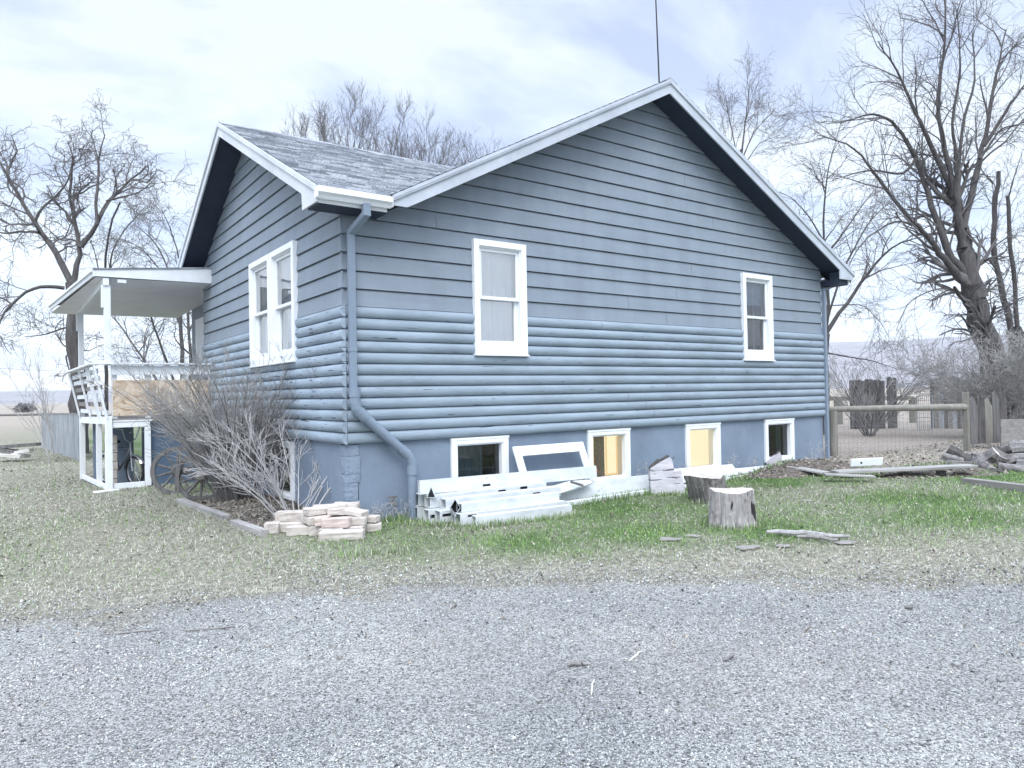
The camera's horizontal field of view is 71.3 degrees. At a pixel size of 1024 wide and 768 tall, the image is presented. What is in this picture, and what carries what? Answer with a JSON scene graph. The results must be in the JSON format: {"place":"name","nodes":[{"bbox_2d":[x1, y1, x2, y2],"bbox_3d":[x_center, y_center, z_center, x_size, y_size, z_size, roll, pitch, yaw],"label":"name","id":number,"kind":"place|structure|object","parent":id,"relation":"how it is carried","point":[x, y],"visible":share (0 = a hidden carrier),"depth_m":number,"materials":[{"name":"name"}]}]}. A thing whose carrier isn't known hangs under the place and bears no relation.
{"place":"outdoors","nodes":[
{"label":"outdoors","id":0,"kind":"place"},
{"bbox_2d":[0,336,1007,404],"bbox_3d":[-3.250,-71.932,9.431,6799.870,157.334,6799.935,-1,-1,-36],"label":"hills","id":1,"kind":"structure","parent":0,"point":[852,349],"depth_m":1274.46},
{"bbox_2d":[0,577,1023,767],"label":"gravel drive","id":2,"kind":"structure","parent":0,"point":[498,727],"depth_m":3.75,"materials":[{"name":"gravel"}]},
{"bbox_2d":[99,628,162,635],"bbox_3d":[-2.455,1.599,4.598,0.371,0.013,0.026,-1,-1,-15],"label":"stick","id":3,"kind":"object","parent":2,"relation":"on","point":[130,632],"visible":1,"depth_m":4.59,"materials":[{"name":"grey wood"}]},
{"bbox_2d":[0,531,1023,767],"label":"gravel","id":4,"kind":"structure","parent":2,"relation":"on","point":[701,628],"depth_m":3.90,"materials":[{"name":"gravel"}]},
{"bbox_2d":[0,387,1023,699],"bbox_3d":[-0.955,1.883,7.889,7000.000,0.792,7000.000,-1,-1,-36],"label":"ground","id":5,"kind":"structure","parent":0,"point":[12,428],"depth_m":7.35,"materials":[{"name":"plant"}]},
{"bbox_2d":[0,452,30,457],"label":"plank","id":6,"kind":"object","parent":5,"relation":"on","point":[10,455],"visible":0.97,"depth_m":21.77,"materials":[{"name":"grey wood"}]},
{"bbox_2d":[0,448,17,452],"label":"plank","id":7,"kind":"object","parent":6,"relation":"on","point":[8,450],"visible":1,"depth_m":21.89,"materials":[{"name":"grey wood"}]},
{"bbox_2d":[0,442,40,448],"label":"plank","id":8,"kind":"object","parent":7,"relation":"on","point":[20,445],"visible":0.88,"depth_m":21.89,"materials":[{"name":"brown wood"}]},
{"bbox_2d":[13,401,39,412],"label":"bush","id":9,"kind":"object","parent":5,"relation":"on","point":[24,406],"visible":0.79,"depth_m":149.06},
{"bbox_2d":[0,340,68,464],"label":"sapling","id":10,"kind":"object","parent":5,"relation":"on","point":[43,403],"visible":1,"depth_m":20.67,"materials":[{"name":"plant"}]},
{"bbox_2d":[41,413,79,460],"bbox_3d":[-15.911,1.834,25.049,0.070,1.720,8.976,0,-1,-40],"label":"metal fence","id":11,"kind":"object","parent":5,"relation":"on","point":[68,443],"visible":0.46,"depth_m":24.06,"materials":[{"name":"grey metal"}]},
{"bbox_2d":[0,88,197,453],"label":"willow tree","id":12,"kind":"object","parent":5,"relation":"on","point":[71,338],"visible":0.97,"depth_m":24.62,"materials":[{"name":"grey plant"}]},
{"bbox_2d":[104,435,117,483],"bbox_3d":[-7.507,1.435,13.359,0.166,0.950,0.500,-1,-1,-36],"label":"board stack","id":13,"kind":"object","parent":5,"relation":"on","point":[115,465],"visible":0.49,"depth_m":13.18,"materials":[{"name":"wood"}]},
{"bbox_2d":[62,184,175,449],"bbox_3d":[-14.190,-2.558,25.977,2.636,10.229,3.658,-1,-1,22],"label":"bare tree","id":14,"kind":"object","parent":5,"relation":"on","point":[106,250],"visible":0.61,"depth_m":25.60,"materials":[{"name":"grey plant"}]},
{"bbox_2d":[102,427,144,482],"bbox_3d":[-7.441,1.363,13.608,0.546,1.116,1.511,0,-1,-44],"label":"bicycle","id":15,"kind":"object","parent":5,"relation":"on","point":[131,457],"visible":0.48,"depth_m":13.39,"materials":[{"name":"black metal"}]},
{"bbox_2d":[91,178,193,379],"bbox_3d":[-12.116,-2.281,23.745,5.016,9.416,4.542,-1,-1,0],"label":"bare tree","id":16,"kind":"object","parent":5,"relation":"on","point":[188,326],"visible":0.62,"depth_m":24.25,"materials":[{"name":"grey plant"}]},
{"bbox_2d":[150,446,200,493],"bbox_3d":[-5.417,1.401,11.535,0.780,0.780,0.200,-1,-8,-18],"label":"wagon wheel","id":17,"kind":"object","parent":5,"relation":"on","point":[153,476],"visible":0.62,"depth_m":11.47,"materials":[{"name":"grey wood"}]},
{"bbox_2d":[73,334,320,502],"bbox_3d":[-3.958,0.440,10.092,3.807,2.542,3.775,-1,-1,-36],"label":"shrub","id":18,"kind":"object","parent":5,"relation":"on","point":[186,430],"visible":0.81,"depth_m":9.81,"materials":[{"name":"plant"}]},
{"bbox_2d":[174,451,226,500],"bbox_3d":[-4.645,1.381,10.698,0.760,0.760,0.200,-1,-7,-14],"label":"wagon wheel","id":19,"kind":"object","parent":5,"relation":"on","point":[182,491],"visible":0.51,"depth_m":10.62,"materials":[{"name":"grey wood"}]},
{"bbox_2d":[176,498,230,519],"bbox_3d":[-4.230,1.704,9.713,0.100,0.090,2.133,0,-1,-39],"label":"edging timber","id":20,"kind":"object","parent":5,"relation":"on","point":[215,513],"visible":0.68,"depth_m":9.50,"materials":[{"name":"wood"}]},
{"bbox_2d":[230,519,267,535],"bbox_3d":[-3.043,1.666,8.235,0.100,0.090,0.972,0,-1,-40],"label":"edging timber","id":21,"kind":"object","parent":5,"relation":"on","point":[253,528],"visible":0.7,"depth_m":8.12,"materials":[{"name":"wood"}]},
{"bbox_2d":[204,496,304,526],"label":"soil","id":22,"kind":"structure","parent":5,"relation":"on","point":[257,505],"depth_m":9.41,"materials":[{"name":"soil"}]},
{"bbox_2d":[184,397,347,516],"bbox_3d":[-2.759,0.907,8.996,2.637,1.533,1.879,-1,-1,-36],"label":"shrub","id":23,"kind":"object","parent":22,"relation":"on","point":[263,462],"visible":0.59,"depth_m":8.59,"materials":[{"name":"plant"}]},
{"bbox_2d":[264,521,279,533],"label":"block","id":24,"kind":"object","parent":5,"relation":"on","point":[272,527],"depth_m":7.91,"materials":[{"name":"stone"}]},
{"bbox_2d":[274,520,305,532],"bbox_3d":[-2.520,1.612,8.055,0.407,0.117,0.166,-1,1,1],"label":"block","id":25,"kind":"object","parent":5,"relation":"on","point":[283,526],"depth_m":7.98,"materials":[{"name":"stone"}]},
{"bbox_2d":[274,510,302,521],"bbox_3d":[-2.462,1.502,8.136,0.447,0.117,0.158,-1,1,-4],"label":"block","id":26,"kind":"object","parent":25,"relation":"on","point":[287,515],"depth_m":8.06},
{"bbox_2d":[286,525,308,535],"bbox_3d":[-2.320,1.610,7.854,0.307,0.106,0.147,-2,-1,-1],"label":"block","id":27,"kind":"object","parent":5,"relation":"on","point":[292,530],"depth_m":7.79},
{"bbox_2d":[308,526,320,536],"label":"block","id":28,"kind":"object","parent":5,"relation":"on","point":[313,530],"depth_m":7.73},
{"bbox_2d":[301,514,319,525],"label":"block","id":29,"kind":"object","parent":28,"relation":"on","point":[307,520],"depth_m":7.76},
{"bbox_2d":[302,505,337,516],"bbox_3d":[-2.124,1.403,7.917,0.366,0.082,0.167,0,-2,-40],"label":"block","id":30,"kind":"object","parent":29,"relation":"on","point":[314,511],"depth_m":7.83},
{"bbox_2d":[314,514,331,525],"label":"block","id":31,"kind":"object","parent":28,"relation":"on","point":[318,521],"depth_m":7.70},
{"bbox_2d":[327,507,354,515],"bbox_3d":[-1.904,1.419,7.958,0.308,0.083,0.157,0,-2,-13],"label":"block","id":32,"kind":"object","parent":31,"relation":"on","point":[335,511],"depth_m":7.88,"materials":[{"name":"stone"}]},
{"bbox_2d":[278,103,374,146],"bbox_3d":[-9.889,-6.196,37.072,6.046,17.003,3.911,-1,-1,14],"label":"bare tree","id":33,"kind":"object","parent":5,"relation":"on","point":[325,133],"visible":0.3,"depth_m":37.08,"materials":[{"name":"grey plant"}]},
{"bbox_2d":[318,528,343,533],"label":"block","id":34,"kind":"object","parent":5,"relation":"on","point":[320,529],"depth_m":7.67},
{"bbox_2d":[321,516,351,528],"bbox_3d":[-1.902,1.502,7.757,0.307,0.107,0.156,-3,-2,3],"label":"block","id":35,"kind":"object","parent":34,"relation":"on","point":[339,522],"depth_m":7.68,"materials":[{"name":"stone"}]},
{"bbox_2d":[318,529,364,541],"bbox_3d":[-1.800,1.602,7.554,0.468,0.106,0.156,-2,0,-3],"label":"block","id":36,"kind":"object","parent":5,"relation":"on","point":[341,534],"depth_m":7.48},
{"bbox_2d":[306,80,390,151],"bbox_3d":[-8.325,-6.905,37.451,4.510,18.338,4.716,-1,-1,-9],"label":"bare tree","id":37,"kind":"object","parent":5,"relation":"on","point":[358,121],"visible":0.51,"depth_m":36.79,"materials":[{"name":"grey plant"}]},
{"bbox_2d":[344,525,365,533],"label":"block","id":38,"kind":"object","parent":5,"relation":"on","point":[357,527],"depth_m":7.73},
{"bbox_2d":[351,516,366,524],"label":"block","id":39,"kind":"object","parent":38,"relation":"on","point":[358,520],"depth_m":7.79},
{"bbox_2d":[343,506,368,516],"bbox_3d":[-1.744,1.426,7.938,0.266,0.068,0.176,6,3,19],"label":"block","id":40,"kind":"object","parent":39,"relation":"on","point":[357,512],"depth_m":7.87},
{"bbox_2d":[366,522,381,531],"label":"block","id":41,"kind":"object","parent":5,"relation":"on","point":[372,527],"depth_m":7.91,"materials":[{"name":"stone"}]},
{"bbox_2d":[354,90,438,159],"bbox_3d":[-6.212,-6.623,37.746,4.817,17.717,4.557,-1,-1,7],"label":"bare tree","id":42,"kind":"object","parent":5,"relation":"on","point":[399,133],"visible":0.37,"depth_m":37.40,"materials":[{"name":"grey plant"}]},
{"bbox_2d":[423,507,441,522],"bbox_3d":[-0.242,1.561,9.079,1.950,0.150,0.130,-1,-1,-37],"label":"hollow rail","id":43,"kind":"object","parent":5,"relation":"on","point":[429,513],"visible":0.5,"depth_m":8.52,"materials":[{"name":"white plastic"}]},
{"bbox_2d":[424,482,545,507],"bbox_3d":[-0.299,1.407,9.123,1.790,0.150,0.140,-1,-1,-36],"label":"hollow rail","id":44,"kind":"object","parent":43,"relation":"on","point":[431,502],"visible":0.56,"depth_m":8.93,"materials":[{"name":"white plastic"}]},
{"bbox_2d":[417,466,596,494],"bbox_3d":[0.036,1.253,9.416,2.840,0.170,0.050,0,-7,-35],"label":"hollow rail","id":45,"kind":"object","parent":44,"relation":"on","point":[441,485],"visible":0.99,"depth_m":9.28,"materials":[{"name":"white plastic"}]},
{"bbox_2d":[512,442,589,471],"bbox_3d":[0.588,1.097,9.984,1.280,0.504,0.225,-1,-1,-36],"label":"leaning frame","id":46,"kind":"object","parent":44,"relation":"on","point":[519,452],"visible":0.58,"depth_m":10.00,"materials":[{"name":"white paint"}]},
{"bbox_2d":[386,109,481,166],"bbox_3d":[-4.799,-5.985,38.572,5.440,16.375,5.311,-2,-1,35],"label":"bare tree","id":47,"kind":"object","parent":5,"relation":"on","point":[431,145],"visible":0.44,"depth_m":37.61,"materials":[{"name":"grey plant"}]},
{"bbox_2d":[435,509,453,522],"bbox_3d":[-0.194,1.555,8.849,1.641,0.140,0.130,-1,-1,-34],"label":"hollow rail","id":48,"kind":"object","parent":5,"relation":"on","point":[444,513],"visible":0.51,"depth_m":8.42,"materials":[{"name":"white plastic"}]},
{"bbox_2d":[440,486,560,509],"bbox_3d":[-0.108,1.428,9.019,1.740,0.120,0.140,0,-1,-35],"label":"hollow rail","id":49,"kind":"object","parent":48,"relation":"on","point":[446,502],"visible":0.63,"depth_m":8.91,"materials":[{"name":"white plastic"}]},
{"bbox_2d":[554,479,592,493],"bbox_3d":[0.777,1.399,9.758,0.200,0.025,0.933,22,17,36],"label":"white board","id":50,"kind":"object","parent":49,"relation":"on","point":[568,486],"visible":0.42,"depth_m":9.77,"materials":[{"name":"plastic"}]},
{"bbox_2d":[47,0,854,519],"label":"house","id":51,"kind":"structure","parent":5,"relation":"on","point":[621,286],"depth_m":10.80,"materials":[{"name":"blue paint"}]},
{"bbox_2d":[248,254,269,367],"bbox_3d":[-3.818,-1.090,10.993,0.215,1.652,1.064,-1,-1,-36],"label":"window","id":52,"kind":"structure","parent":51,"relation":"in","point":[259,297],"depth_m":11.18,"materials":[{"name":"white paint"}]},
{"bbox_2d":[270,440,294,500],"bbox_3d":[-3.114,1.226,10.476,0.586,0.818,1.020,-1,-1,-36],"label":"basement window","id":53,"kind":"structure","parent":51,"relation":"in","point":[286,493],"depth_m":10.42,"materials":[{"name":"white paint"}]},
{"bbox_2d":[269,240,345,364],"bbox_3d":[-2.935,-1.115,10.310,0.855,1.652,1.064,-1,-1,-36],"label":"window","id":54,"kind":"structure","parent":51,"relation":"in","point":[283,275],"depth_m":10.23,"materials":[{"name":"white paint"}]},
{"bbox_2d":[449,435,508,477],"bbox_3d":[-0.574,1.114,9.730,0.925,0.808,0.586,-1,-1,-36],"label":"basement window","id":55,"kind":"structure","parent":51,"relation":"in","point":[485,455],"depth_m":9.62,"materials":[{"name":"white paint"}]},
{"bbox_2d":[471,238,529,356],"bbox_3d":[-0.187,-1.156,9.754,0.889,1.557,0.215,-1,-1,-36],"label":"window","id":56,"kind":"structure","parent":51,"relation":"in","point":[499,269],"depth_m":9.82,"materials":[{"name":"white paint"}]},
{"bbox_2d":[586,428,630,480],"bbox_3d":[1.533,1.096,11.240,1.404,0.808,0.586,-1,-1,-36],"label":"basement window","id":57,"kind":"structure","parent":51,"relation":"in","point":[609,450],"depth_m":11.07,"materials":[{"name":"white paint"}]},
{"bbox_2d":[684,422,720,467],"bbox_3d":[3.380,1.080,12.409,1.419,0.813,0.336,-1,-1,-36],"label":"basement window","id":58,"kind":"structure","parent":51,"relation":"in","point":[702,440],"depth_m":12.41,"materials":[{"name":"white paint"}]},
{"bbox_2d":[740,272,775,360],"bbox_3d":[4.272,-1.202,13.343,0.899,1.582,0.855,-1,-1,-36],"label":"window","id":59,"kind":"structure","parent":51,"relation":"in","point":[756,306],"depth_m":13.24,"materials":[{"name":"white paint"}]},
{"bbox_2d":[763,418,794,461],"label":"basement window","id":60,"kind":"structure","parent":51,"relation":"in","point":[778,433],"depth_m":13.66,"materials":[{"name":"white paint"}]},
{"bbox_2d":[436,125,504,167],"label":"bare tree","id":61,"kind":"object","parent":5,"relation":"on","point":[459,160],"visible":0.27,"depth_m":38.08,"materials":[{"name":"grey plant"}]},
{"bbox_2d":[454,500,566,524],"bbox_3d":[0.011,1.564,8.726,1.551,0.130,0.150,-1,-1,-33],"label":"hollow rail","id":62,"kind":"object","parent":5,"relation":"on","point":[463,517],"visible":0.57,"depth_m":8.54,"materials":[{"name":"white plastic"}]},
{"bbox_2d":[456,492,558,511],"bbox_3d":[-0.028,1.448,8.787,1.441,0.100,0.130,0,-1,-34],"label":"hollow rail","id":63,"kind":"object","parent":62,"relation":"on","point":[477,505],"visible":1,"depth_m":8.71,"materials":[{"name":"white plastic"}]},
{"bbox_2d":[0,440,1023,706],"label":"leaf litter","id":64,"kind":"object","parent":5,"relation":"on","point":[290,506],"visible":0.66,"depth_m":7.55,"materials":[{"name":"plant"}]},
{"bbox_3d":[8.404,1.331,13.223,0.149,0.176,0.349,-1,-1,-36],"label":"firewood log","id":65,"kind":"object","parent":64,"relation":"on","visible":0},
{"bbox_2d":[998,445,1011,453],"bbox_3d":[8.721,1.247,12.903,0.553,0.300,0.129,-1,-1,30],"label":"firewood log","id":66,"kind":"object","parent":65,"relation":"on","point":[1007,449],"visible":0.27,"depth_m":12.78,"materials":[{"name":"grey wood"}]},
{"bbox_2d":[1000,444,1023,453],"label":"firewood log","id":67,"kind":"object","parent":66,"relation":"on","point":[1017,448],"visible":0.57,"depth_m":12.77,"materials":[{"name":"grey wood"}]},
{"bbox_2d":[472,504,571,525],"bbox_3d":[0.139,1.572,8.522,1.327,0.130,0.100,-1,-1,-30],"label":"hollow rail","id":68,"kind":"object","parent":5,"relation":"on","point":[539,512],"visible":0.6,"depth_m":8.48,"materials":[{"name":"white plastic"}]},
{"bbox_2d":[546,475,648,500],"bbox_3d":[1.197,1.507,10.229,2.333,0.240,0.032,0,-15,-39],"label":"white board","id":69,"kind":"object","parent":5,"relation":"on","point":[614,485],"visible":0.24,"depth_m":10.38,"materials":[{"name":"plastic"}]},
{"bbox_2d":[567,489,648,504],"bbox_3d":[1.373,1.602,10.045,1.801,0.070,0.051,0,-1,-37],"label":"edging strip","id":70,"kind":"object","parent":5,"relation":"on","point":[575,502],"visible":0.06,"depth_m":9.83,"materials":[{"name":"white paint"}]},
{"bbox_2d":[320,456,997,558],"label":"tall grass","id":71,"kind":"structure","parent":5,"relation":"on","point":[566,515],"depth_m":8.46,"materials":[{"name":"green plant"}]},
{"bbox_2d":[648,455,684,493],"bbox_3d":[2.276,1.347,10.536,0.502,0.605,0.276,-1,-1,2],"label":"wood slab","id":72,"kind":"object","parent":5,"relation":"on","point":[664,475],"depth_m":10.45,"materials":[{"name":"grey wood"}]},
{"bbox_2d":[684,473,726,503],"bbox_3d":[2.710,1.435,9.749,0.630,0.414,0.538,-1,-1,-20],"label":"stump","id":73,"kind":"object","parent":5,"relation":"on","point":[698,486],"visible":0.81,"depth_m":9.58,"materials":[{"name":"grey wood"}]},
{"bbox_2d":[674,464,737,483],"bbox_3d":[3.048,1.477,11.654,2.001,0.280,0.036,1,-43,-37],"label":"white board","id":74,"kind":"object","parent":5,"relation":"on","point":[727,469],"visible":0.32,"depth_m":11.88,"materials":[{"name":"wood"}]},
{"bbox_2d":[708,487,756,530],"bbox_3d":[2.463,1.409,8.049,0.574,0.471,0.536,-2,-1,32],"label":"stump","id":75,"kind":"object","parent":5,"relation":"on","point":[731,506],"visible":0.93,"depth_m":7.87,"materials":[{"name":"grey wood"}]},
{"bbox_2d":[735,545,759,550],"bbox_3d":[2.247,1.553,6.767,0.248,0.030,0.127,-1,-1,-11],"label":"wood chunk","id":76,"kind":"object","parent":5,"relation":"on","point":[745,547],"visible":0.97,"depth_m":6.75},
{"bbox_2d":[701,42,808,159],"bbox_3d":[12.280,-7.659,35.653,7.018,19.011,3.755,-1,-1,-19],"label":"bare tree","id":77,"kind":"object","parent":5,"relation":"on","point":[765,109],"visible":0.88,"depth_m":35.83,"materials":[{"name":"grey plant"}]},
{"bbox_2d":[766,451,781,464],"bbox_3d":[4.851,1.410,13.210,0.402,0.160,0.020,-32,13,-24],"label":"broken slat","id":78,"kind":"object","parent":5,"relation":"on","point":[776,457],"visible":0.76,"depth_m":13.21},
{"bbox_2d":[747,459,857,478],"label":"soil","id":79,"kind":"structure","parent":5,"relation":"on","point":[791,472],"depth_m":12.21,"materials":[{"name":"soil"}]},
{"bbox_2d":[787,466,829,473],"bbox_3d":[4.955,1.436,11.948,0.220,0.030,0.685,-1,2,-27],"label":"plank","id":80,"kind":"object","parent":79,"relation":"on","point":[811,470],"visible":0.88,"depth_m":11.88,"materials":[{"name":"wood"}]},
{"bbox_2d":[766,529,849,537],"bbox_3d":[2.985,1.514,7.219,0.784,0.064,0.104,-1,-1,27],"label":"branch","id":81,"kind":"object","parent":5,"relation":"on","point":[792,532],"visible":0.83,"depth_m":7.22,"materials":[{"name":"wood"}]},
{"bbox_2d":[797,534,837,541],"bbox_3d":[3.022,1.520,7.059,0.391,0.047,0.082,-2,-1,39],"label":"branch","id":82,"kind":"object","parent":5,"relation":"on","point":[811,536],"visible":1,"depth_m":7.06,"materials":[{"name":"grey wood"}]},
{"bbox_2d":[822,473,875,477],"bbox_3d":[5.232,1.419,11.086,0.750,0.031,0.160,2,-1,6],"label":"plank","id":83,"kind":"object","parent":5,"relation":"on","point":[849,475],"visible":1,"depth_m":11.02,"materials":[{"name":"wood"}]},
{"bbox_2d":[756,84,975,434],"bbox_3d":[10.191,-3.208,20.799,7.289,9.932,4.283,-1,-1,-11],"label":"bare tree","id":84,"kind":"object","parent":5,"relation":"on","point":[841,310],"visible":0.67,"depth_m":21.02,"materials":[{"name":"grey plant"}]},
{"bbox_2d":[850,458,882,466],"bbox_3d":[6.143,1.356,12.303,0.639,0.130,0.111,-1,10,-14],"label":"painted board","id":85,"kind":"object","parent":5,"relation":"on","point":[866,461],"visible":1,"depth_m":12.32,"materials":[{"name":"white paint"}]},
{"bbox_2d":[849,379,885,428],"bbox_3d":[11.712,0.657,23.533,1.161,1.636,0.065,-1,-1,0],"label":"plank fence","id":86,"kind":"object","parent":5,"relation":"on","point":[876,414],"visible":0.52,"depth_m":23.50,"materials":[{"name":"grey wood"}]},
{"bbox_2d":[829,396,916,423],"bbox_3d":[13.099,1.011,26.994,4.476,1.150,0.307,-1,-1,0],"label":"rail fence","id":87,"kind":"object","parent":5,"relation":"on","point":[914,418],"visible":0.31,"depth_m":26.93,"materials":[{"name":"wood"}]},
{"bbox_2d":[828,346,936,436],"bbox_3d":[10.177,0.097,20.130,3.428,2.725,3.296,-1,-1,-6],"label":"shrub","id":88,"kind":"object","parent":5,"relation":"on","point":[878,425],"visible":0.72,"depth_m":19.97,"materials":[{"name":"plant"}]},
{"bbox_2d":[751,0,1023,418],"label":"tree","id":89,"kind":"object","parent":5,"relation":"on","point":[972,294],"visible":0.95,"depth_m":19.35,"materials":[{"name":"grey plant"}]},
{"bbox_2d":[886,377,897,427],"bbox_3d":[12.527,0.612,23.534,0.321,1.690,0.065,-1,-1,0],"label":"plank fence","id":90,"kind":"object","parent":5,"relation":"on","point":[892,387],"visible":0.6,"depth_m":23.50,"materials":[{"name":"grey wood"}]},
{"bbox_2d":[829,392,970,455],"bbox_3d":[8.009,0.880,14.930,3.534,1.361,0.170,-1,-1,-10],"label":"pole fence","id":91,"kind":"object","parent":5,"relation":"on","point":[964,407],"visible":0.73,"depth_m":14.91,"materials":[{"name":"wood"}]},
{"bbox_2d":[830,464,977,473],"bbox_3d":[6.365,1.380,11.591,2.296,0.048,0.260,-2,-1,-2],"label":"long timber","id":92,"kind":"object","parent":5,"relation":"on","point":[906,468],"visible":0.9,"depth_m":11.48,"materials":[{"name":"wood"}]},
{"bbox_2d":[884,464,951,477],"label":"soil","id":93,"kind":"structure","parent":5,"relation":"on","point":[907,473],"depth_m":11.70,"materials":[{"name":"soil"}]},
{"bbox_2d":[941,453,963,460],"bbox_3d":[7.923,1.349,12.825,0.126,0.212,0.345,-1,-1,-36],"label":"firewood log","id":94,"kind":"object","parent":93,"relation":"on","point":[946,456],"visible":0.79,"depth_m":12.82,"materials":[{"name":"grey wood"}]},
{"bbox_2d":[945,445,971,461],"bbox_3d":[8.176,1.345,12.921,0.610,0.496,0.266,-2,-1,35],"label":"firewood log","id":95,"kind":"object","parent":93,"relation":"on","point":[953,450],"visible":0.36,"depth_m":12.89,"materials":[{"name":"grey wood"}]},
{"bbox_2d":[916,395,933,429],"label":"wire gate","id":96,"kind":"structure","parent":5,"relation":"on","point":[932,421],"depth_m":21.98,"materials":[{"name":"metal"}]},
{"bbox_2d":[930,378,968,428],"bbox_3d":[13.989,0.613,22.780,1.104,1.622,0.065,-1,-1,27],"label":"plank fence","id":97,"kind":"object","parent":5,"relation":"on","point":[947,423],"visible":0.27,"depth_m":22.81,"materials":[{"name":"grey wood"}]},
{"bbox_2d":[882,304,1023,425],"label":"shrub","id":98,"kind":"object","parent":5,"relation":"on","point":[1011,383],"visible":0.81,"depth_m":17.79,"materials":[{"name":"plant"}]},
{"bbox_2d":[947,468,1007,475],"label":"soil","id":99,"kind":"structure","parent":5,"relation":"on","point":[969,470],"depth_m":11.75,"materials":[{"name":"soil"}]},
{"bbox_2d":[970,447,1001,464],"bbox_3d":[8.235,1.317,12.405,0.474,0.461,0.214,-2,-1,42],"label":"firewood log","id":100,"kind":"object","parent":99,"relation":"on","point":[991,455],"visible":0.65,"depth_m":12.34,"materials":[{"name":"grey wood"}]},
{"bbox_2d":[948,126,1023,418],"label":"pollarded tree","id":101,"kind":"object","parent":5,"relation":"on","point":[1012,262],"visible":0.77,"depth_m":20.96,"materials":[{"name":"grey plant"}]},
{"bbox_2d":[969,391,1006,443],"bbox_3d":[10.519,0.727,15.775,1.055,1.155,0.065,-1,-1,-17],"label":"plank fence","id":102,"kind":"object","parent":5,"relation":"on","point":[986,415],"visible":0.81,"depth_m":15.73,"materials":[{"name":"grey wood"}]},
{"bbox_2d":[961,477,1023,492],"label":"edging timber","id":103,"kind":"object","parent":5,"relation":"on","point":[1010,486],"visible":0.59,"depth_m":10.24,"materials":[{"name":"grey wood"}]},
{"bbox_2d":[994,447,1013,465],"bbox_3d":[8.579,1.288,12.570,0.212,0.353,0.435,-1,-1,-36],"label":"firewood log","id":104,"kind":"object","parent":5,"relation":"on","point":[1006,457],"visible":0.48,"depth_m":12.47,"materials":[{"name":"wood"}]},
{"bbox_2d":[998,462,1023,471],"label":"firewood log","id":105,"kind":"object","parent":5,"relation":"on","point":[1011,467],"visible":0.65,"depth_m":12.09,"materials":[{"name":"grey wood"}]},
{"bbox_2d":[1000,419,1023,445],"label":"panel","id":106,"kind":"object","parent":5,"relation":"on","point":[1011,429],"visible":0.67,"depth_m":15.30,"materials":[{"name":"grey wood"}]},
{"bbox_2d":[1006,453,1023,463],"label":"firewood log","id":107,"kind":"object","parent":5,"relation":"on","point":[1014,458],"visible":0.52,"depth_m":12.40,"materials":[{"name":"grey wood"}]},
{"bbox_2d":[0,440,1023,611],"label":"green grass","id":108,"kind":"structure","parent":0,"point":[936,507],"depth_m":8.02,"materials":[{"name":"green plant"}]},
{"bbox_2d":[0,0,1023,390],"label":"sky","id":109,"kind":"structure","parent":0,"point":[173,70],"materials":[{"name":"white"}]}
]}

